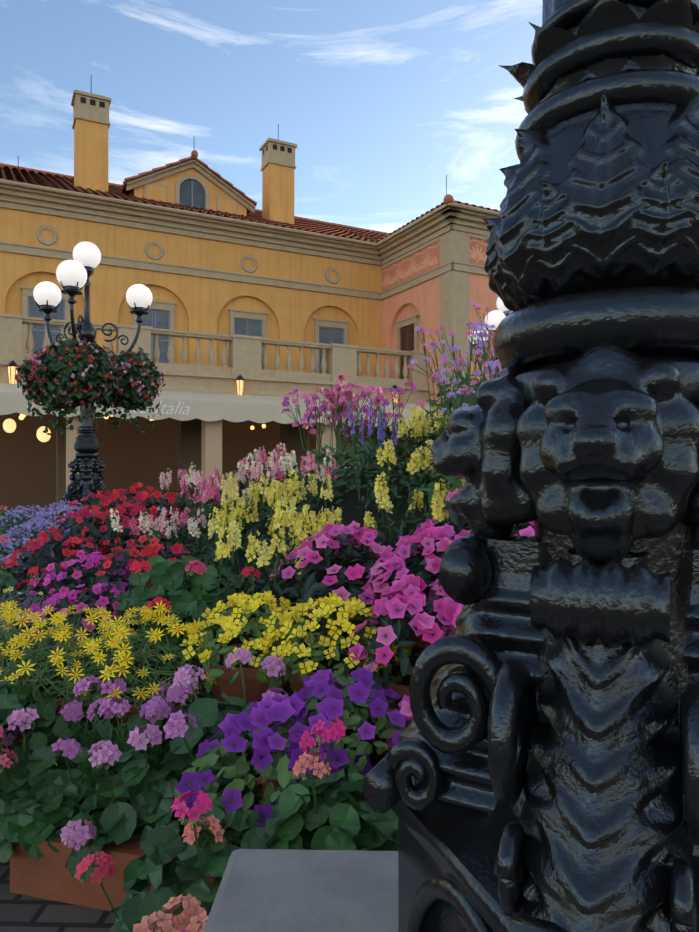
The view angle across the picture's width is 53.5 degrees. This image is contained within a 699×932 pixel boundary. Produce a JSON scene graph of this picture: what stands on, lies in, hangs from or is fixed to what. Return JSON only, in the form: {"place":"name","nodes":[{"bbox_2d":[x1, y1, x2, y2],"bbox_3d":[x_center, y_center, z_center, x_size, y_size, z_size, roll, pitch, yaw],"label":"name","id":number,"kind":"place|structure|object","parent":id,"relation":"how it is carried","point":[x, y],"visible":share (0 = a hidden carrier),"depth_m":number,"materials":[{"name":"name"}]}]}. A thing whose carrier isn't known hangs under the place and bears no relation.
{"place":"outdoors","nodes":[
{"label":"outdoors","id":0,"kind":"place"},
{"bbox_2d":[0,518,154,931],"bbox_3d":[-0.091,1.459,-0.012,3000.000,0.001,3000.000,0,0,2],"label":"ground","id":1,"kind":"structure","parent":0,"point":[21,913],"depth_m":2.26,"materials":[{"name":"grey stone"}]},
{"bbox_2d":[33,241,152,528],"bbox_3d":[-3.764,-0.844,9.658,1.666,4.640,1.584,0,0,2],"label":"lamp","id":2,"kind":"object","parent":1,"relation":"on","point":[73,276],"visible":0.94,"depth_m":9.72,"materials":[{"name":"black metal"}]},
{"bbox_2d":[31,345,147,402],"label":"flowers","id":3,"kind":"object","parent":2,"relation":"on","point":[85,383],"visible":0.06,"depth_m":9.20,"materials":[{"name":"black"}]},
{"bbox_2d":[1,597,454,910],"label":"planters","id":4,"kind":"object","parent":1,"relation":"on","point":[48,876],"visible":0.02,"depth_m":2.35,"materials":[{"name":"ceramic"}]},
{"bbox_2d":[0,183,500,519],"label":"building","id":5,"kind":"structure","parent":1,"relation":"on","point":[200,274],"depth_m":21.13,"materials":[{"name":"yellow paint"}]},
{"bbox_2d":[3,360,397,441],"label":"lanterns","id":6,"kind":"object","parent":5,"relation":"attached to","point":[9,425],"visible":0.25,"depth_m":16.13,"materials":[{"name":"yellow"}]},
{"bbox_2d":[0,313,430,386],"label":"balustrade","id":7,"kind":"object","parent":5,"relation":"on","point":[245,355],"visible":0.79,"depth_m":19.00,"materials":[{"name":"stone"}]},
{"bbox_2d":[0,382,452,503],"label":"awning","id":8,"kind":"object","parent":5,"relation":"attached to","point":[210,411],"visible":0.12,"depth_m":16.29,"materials":[{"name":"fabric"}]},
{"bbox_2d":[107,401,189,414],"bbox_3d":[-4.426,-1.310,15.368,1.801,0.290,0.004,0,0,-27],"label":"sign text","id":9,"kind":"object","parent":8,"relation":"attached to","point":[162,412],"visible":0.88,"depth_m":15.55,"materials":[{"name":"white paint"}]},
{"bbox_2d":[0,163,499,265],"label":"roof","id":10,"kind":"structure","parent":5,"relation":"on","point":[38,179],"depth_m":22.04,"materials":[{"name":"tile"}]},
{"bbox_2d":[117,150,256,215],"bbox_3d":[-6.099,-9.198,24.549,4.341,2.020,4.986,0,0,-27],"label":"dormer","id":11,"kind":"object","parent":10,"relation":"on","point":[193,180],"visible":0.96,"depth_m":22.65,"materials":[{"name":"yellow paint"}]},
{"bbox_2d":[18,75,446,224],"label":"chimneys","id":12,"kind":"object","parent":10,"relation":"on","point":[91,125],"visible":0.92,"depth_m":21.34,"materials":[{"name":"yellow paint"}]},
{"bbox_2d":[382,238,487,287],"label":"decorative frieze panels","id":13,"kind":"object","parent":5,"relation":"attached to","point":[414,269],"visible":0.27,"depth_m":22.28,"materials":[{"name":"pink"}]},
{"bbox_2d":[0,465,528,803],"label":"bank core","id":14,"kind":"object","parent":1,"relation":"on","point":[351,511],"visible":0.02,"depth_m":3.61,"materials":[{"name":"plant"}]},
{"bbox_2d":[0,306,533,931],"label":"foliage","id":15,"kind":"object","parent":14,"relation":"on","point":[78,786],"visible":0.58,"depth_m":2.73,"materials":[{"name":"green plant"}]},
{"bbox_2d":[0,302,534,931],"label":"flowers","id":16,"kind":"object","parent":14,"relation":"on","point":[402,594],"visible":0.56,"depth_m":2.87,"materials":[{"name":"multicoloured plant"}]},
{"bbox_2d":[203,849,397,931],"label":"pedestal","id":17,"kind":"object","parent":1,"relation":"on","point":[275,890],"visible":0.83,"depth_m":1.25,"materials":[{"name":"stone"}]},
{"bbox_2d":[363,0,698,931],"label":"lamppost","id":18,"kind":"object","parent":17,"relation":"on","point":[535,768],"visible":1,"depth_m":0.78,"materials":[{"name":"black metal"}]},
{"bbox_2d":[469,297,512,380],"bbox_3d":[3.027,-0.839,12.584,1.548,4.640,1.676,0,0,2],"label":"lamp","id":19,"kind":"object","parent":1,"relation":"on","point":[496,317],"visible":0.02,"depth_m":11.91,"materials":[{"name":"white glass"}]},
{"bbox_2d":[0,0,542,232],"label":"sky","id":20,"kind":"structure","parent":0,"point":[380,101],"materials":[{"name":"blue"}]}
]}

